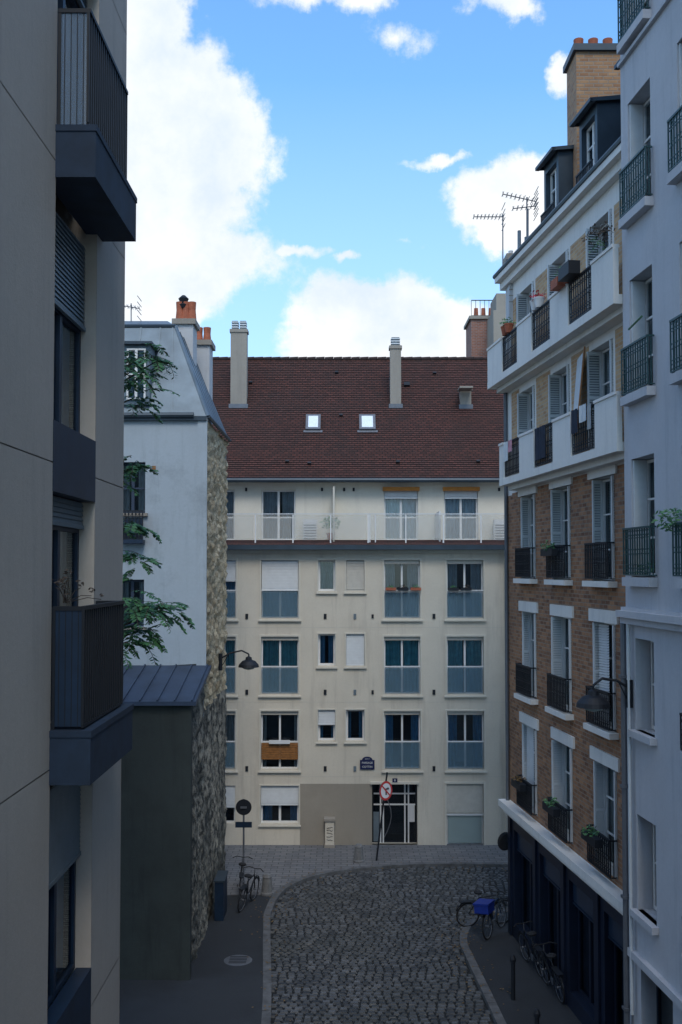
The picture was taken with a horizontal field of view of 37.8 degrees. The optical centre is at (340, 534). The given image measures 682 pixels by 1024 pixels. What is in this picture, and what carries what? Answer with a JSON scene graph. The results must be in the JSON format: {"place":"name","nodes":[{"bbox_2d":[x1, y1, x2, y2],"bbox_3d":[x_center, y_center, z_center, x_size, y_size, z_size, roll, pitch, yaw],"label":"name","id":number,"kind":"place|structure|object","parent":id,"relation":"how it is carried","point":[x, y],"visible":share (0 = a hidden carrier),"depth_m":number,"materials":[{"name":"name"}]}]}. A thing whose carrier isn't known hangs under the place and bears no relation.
{"place":"outdoors","nodes":[
{"label":"outdoors","id":0,"kind":"place"},
{"bbox_2d":[119,895,271,1023],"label":"pavement","id":1,"kind":"structure","parent":0,"point":[215,989],"depth_m":23.56,"materials":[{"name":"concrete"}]},
{"bbox_2d":[122,343,194,668],"bbox_3d":[-5.711,3.346,17.404,4.799,14.569,5.475,1,-2,-36],"label":"ash tree","id":2,"kind":"object","parent":1,"relation":"on","point":[138,608],"visible":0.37,"depth_m":16.82,"materials":[{"name":"green plant"}]},
{"bbox_2d":[120,421,225,979],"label":"walls","id":3,"kind":"structure","parent":1,"relation":"on","point":[156,865],"depth_m":24.14,"materials":[{"name":"paint"}]},
{"bbox_2d":[122,295,231,705],"bbox_3d":[-8.600,1.763,28.129,10.200,18.179,8.054,0,-2,0],"label":"roof","id":4,"kind":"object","parent":3,"relation":"on","point":[185,343],"visible":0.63,"depth_m":27.33,"materials":[{"name":"grey metal"}]},
{"bbox_2d":[125,295,141,320],"bbox_3d":[-6.252,-6.594,29.748,0.471,0.919,0.600,0,-2,0],"label":"tv antenna","id":5,"kind":"object","parent":4,"relation":"on","point":[135,308],"visible":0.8,"depth_m":29.74,"materials":[{"name":"grey metal"}]},
{"bbox_2d":[191,688,204,961],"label":"outbuilding side wall","id":6,"kind":"structure","parent":1,"relation":"on","point":[198,830],"depth_m":25.66,"materials":[{"name":"grey stone"}]},
{"bbox_2d":[204,418,228,709],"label":"stone gable","id":7,"kind":"structure","parent":1,"relation":"on","point":[217,547],"depth_m":29.39,"materials":[{"name":"beige stone"}]},
{"bbox_2d":[218,650,258,670],"bbox_3d":[-3.071,3.780,29.886,1.218,0.617,0.616,0,-2,0],"label":"street lamp","id":8,"kind":"object","parent":7,"relation":"attached to","point":[248,663],"visible":1,"depth_m":29.80,"materials":[{"name":"metal"}]},
{"bbox_2d":[214,870,227,920],"bbox_3d":[-3.420,10.311,28.407,0.300,1.126,0.960,0,-2,0],"label":"utility box","id":9,"kind":"object","parent":1,"relation":"on","point":[220,880],"visible":1,"depth_m":27.97,"materials":[{"name":"grey metal"}]},
{"bbox_2d":[224,955,251,965],"bbox_3d":[-2.600,10.754,25.140,0.720,0.012,0.720,0,-2,0],"label":"manhole cover","id":10,"kind":"object","parent":1,"relation":"on","point":[236,960],"visible":1,"depth_m":25.11,"materials":[{"name":"grey metal"}]},
{"bbox_2d":[237,866,263,911],"bbox_3d":[-2.691,10.397,29.239,0.618,1.049,1.778,7,0,15],"label":"bicycle","id":11,"kind":"object","parent":1,"relation":"on","point":[244,886],"visible":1,"depth_m":29.04,"materials":[{"name":"black metal"}]},
{"bbox_2d":[201,689,226,936],"bbox_3d":[-3.701,7.941,29.341,0.152,6.274,5.200,0,-2,0],"label":"stone gable base","id":12,"kind":"object","parent":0,"point":[214,806],"visible":0.91,"depth_m":28.95,"materials":[{"name":"grey stone"}]},
{"bbox_2d":[225,844,507,894],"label":"pavement","id":13,"kind":"structure","parent":0,"point":[278,863],"depth_m":34.09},
{"bbox_2d":[233,856,252,893],"bbox_3d":[-3.049,10.435,30.359,0.618,1.049,1.778,6,-2,-5],"label":"bicycle","id":14,"kind":"object","parent":13,"relation":"on","point":[241,873],"visible":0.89,"depth_m":30.06,"materials":[{"name":"black metal"}]},
{"bbox_2d":[235,799,251,883],"bbox_3d":[-3.058,9.652,31.247,0.520,2.642,0.130,0,-2,0],"label":"road sign","id":15,"kind":"object","parent":13,"relation":"on","point":[243,807],"visible":1,"depth_m":31.26,"materials":[{"name":"grey metal"}]},
{"bbox_2d":[261,873,272,895],"bbox_3d":[-2.246,10.628,30.247,0.391,0.620,0.391,0,-2,0],"label":"stone bollard","id":16,"kind":"object","parent":13,"relation":"on","point":[267,890],"visible":1,"depth_m":30.12,"materials":[{"name":"stone"}]},
{"bbox_2d":[324,817,334,847],"bbox_3d":[-0.404,10.614,35.444,0.395,1.011,0.385,0,-2,0],"label":"utility cabinet","id":17,"kind":"object","parent":13,"relation":"on","point":[329,842],"visible":1,"depth_m":35.30,"materials":[{"name":"concrete"}]},
{"bbox_2d":[353,844,363,863],"bbox_3d":[0.597,10.755,33.595,0.391,0.600,0.391,0,-2,0],"label":"stone bollard","id":18,"kind":"object","parent":13,"relation":"on","point":[358,855],"visible":1,"depth_m":33.47,"materials":[{"name":"stone"}]},
{"bbox_2d":[376,772,391,860],"bbox_3d":[1.502,9.578,33.729,0.586,2.970,0.371,1,-2,-20],"label":"traffic sign","id":19,"kind":"object","parent":13,"relation":"on","point":[385,791],"visible":1,"depth_m":33.74,"materials":[{"name":"metal"}]},
{"bbox_2d":[125,0,619,358],"label":"sky","id":20,"kind":"structure","parent":0,"point":[314,175],"materials":[{"name":"blue"}]},
{"bbox_2d":[270,866,507,1023],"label":"road","id":21,"kind":"structure","parent":0,"point":[468,972],"depth_m":25.37,"materials":[{"name":"stone"}]},
{"bbox_2d":[240,858,510,1023],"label":"fallen leaves","id":22,"kind":"object","parent":21,"relation":"on","point":[438,934],"visible":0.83,"depth_m":27.08,"materials":[{"name":"brown plant"}]},
{"bbox_2d":[261,862,507,1023],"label":"kerb","id":23,"kind":"structure","parent":21,"relation":"on","point":[270,906],"depth_m":31.12,"materials":[{"name":"stone"}]},
{"bbox_2d":[460,909,507,1023],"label":"kerb","id":24,"kind":"structure","parent":21,"relation":"on","point":[489,1000],"depth_m":24.05,"materials":[{"name":"stone"}]},
{"bbox_2d":[467,911,581,1023],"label":"pavement","id":25,"kind":"structure","parent":0,"point":[497,950],"depth_m":23.90,"materials":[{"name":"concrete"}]},
{"bbox_2d":[456,884,507,926],"bbox_3d":[4.011,10.338,27.617,1.778,1.049,0.618,1,3,-15],"label":"bicycle","id":26,"kind":"object","parent":25,"relation":"on","point":[464,902],"visible":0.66,"depth_m":27.51,"materials":[{"name":"black metal"}]},
{"bbox_2d":[473,890,505,939],"bbox_3d":[4.156,10.321,27.082,0.618,1.049,1.778,-8,-6,30],"label":"bicycle","id":27,"kind":"object","parent":25,"relation":"on","point":[484,907],"visible":1,"depth_m":26.65,"materials":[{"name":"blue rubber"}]},
{"bbox_2d":[510,955,515,1000],"bbox_3d":[3.950,10.170,22.859,0.135,1.020,0.135,0,-2,0],"label":"metal bollard","id":28,"kind":"object","parent":25,"relation":"on","point":[512,959],"visible":1,"depth_m":22.82,"materials":[{"name":"metal"}]},
{"bbox_2d":[514,921,544,977],"bbox_3d":[4.690,10.237,24.647,0.618,1.049,1.778,-7,-1,-10],"label":"bicycle","id":29,"kind":"object","parent":25,"relation":"on","point":[536,948],"visible":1,"depth_m":24.51,"materials":[{"name":"black metal"}]},
{"bbox_2d":[533,1008,539,1023],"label":"metal bollard","id":30,"kind":"object","parent":25,"relation":"on","point":[536,1013],"visible":1,"depth_m":20.03,"materials":[{"name":"metal"}]},
{"bbox_2d":[532,942,564,1003],"bbox_3d":[4.889,10.188,23.251,0.618,1.049,1.778,-7,-1,-7],"label":"bicycle","id":31,"kind":"object","parent":25,"relation":"on","point":[555,971],"visible":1,"depth_m":23.02,"materials":[{"name":"black metal"}]},
{"bbox_2d":[487,37,625,1023],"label":"brick apartment building","id":32,"kind":"structure","parent":25,"relation":"on","point":[554,363],"depth_m":22.48,"materials":[{"name":"brick"}]},
{"bbox_2d":[473,203,505,260],"bbox_3d":[4.201,-8.214,28.304,0.863,2.253,0.600,0,-2,0],"label":"tv antenna","id":33,"kind":"object","parent":32,"relation":"attached to","point":[492,216],"visible":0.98,"depth_m":28.31,"materials":[{"name":"grey metal"}]},
{"bbox_2d":[497,832,507,850],"bbox_3d":[4.546,8.428,27.242,0.498,0.497,0.237,1,-2,-24],"label":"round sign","id":34,"kind":"object","parent":32,"relation":"attached to","point":[502,842],"visible":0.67,"depth_m":27.27,"materials":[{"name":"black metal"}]},
{"bbox_2d":[501,186,538,238],"bbox_3d":[4.868,-8.511,27.114,0.929,1.720,0.600,0,-2,0],"label":"tv antenna","id":35,"kind":"object","parent":32,"relation":"on","point":[526,199],"visible":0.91,"depth_m":27.12,"materials":[{"name":"grey metal"}]},
{"bbox_2d":[512,191,537,237],"bbox_3d":[4.958,-8.389,26.909,0.633,1.588,0.600,0,-2,0],"label":"tv antenna","id":36,"kind":"object","parent":32,"relation":"on","point":[526,207],"visible":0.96,"depth_m":26.91,"materials":[{"name":"grey metal"}]},
{"label":"ground","id":37,"kind":"structure","parent":0,"visible":0},
{"bbox_2d":[0,0,136,1023],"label":"beige apartment building","id":38,"kind":"structure","parent":37,"relation":"on","point":[68,200],"depth_m":9.47,"materials":[{"name":"paint"}]},
{"bbox_2d":[225,482,505,844],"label":"walls","id":39,"kind":"structure","parent":37,"relation":"on","point":[340,789],"depth_m":35.84,"materials":[{"name":"paint"}]},
{"bbox_2d":[212,357,503,481],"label":"roof","id":40,"kind":"structure","parent":39,"relation":"on","point":[430,431],"depth_m":39.20,"materials":[{"name":"tile"}]},
{"bbox_2d":[229,321,479,464],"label":"chimneys and skylights","id":41,"kind":"object","parent":40,"relation":"on","point":[239,373],"visible":0.95,"depth_m":39.84,"materials":[{"name":"concrete"}]},
{"bbox_2d":[225,486,507,844],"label":"windows and trim","id":42,"kind":"structure","parent":39,"relation":"attached to","point":[279,729],"depth_m":36.06,"materials":[{"name":"white paint"}]},
{"bbox_2d":[360,757,374,769],"bbox_3d":[0.942,8.208,35.695,0.522,0.458,0.021,0,-2,0],"label":"street name sign","id":43,"kind":"object","parent":39,"relation":"attached to","point":[367,763],"visible":1,"depth_m":35.69,"materials":[{"name":"blue metal"}]},
{"bbox_2d":[464,293,505,356],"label":"distant brick building","id":44,"kind":"structure","parent":37,"relation":"on","point":[483,332],"depth_m":47.33,"materials":[{"name":"concrete"}]},
{"bbox_2d":[615,0,681,1023],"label":"white apartment building","id":45,"kind":"structure","parent":37,"relation":"on","point":[649,52],"depth_m":17.29,"materials":[{"name":"paint"}]},
{"bbox_2d":[576,677,632,711],"bbox_3d":[4.752,2.915,18.041,0.978,0.631,0.619,-1,-2,23],"label":"street lamp","id":46,"kind":"object","parent":45,"relation":"attached to","point":[593,700],"visible":1,"depth_m":18.02,"materials":[{"name":"metal"}]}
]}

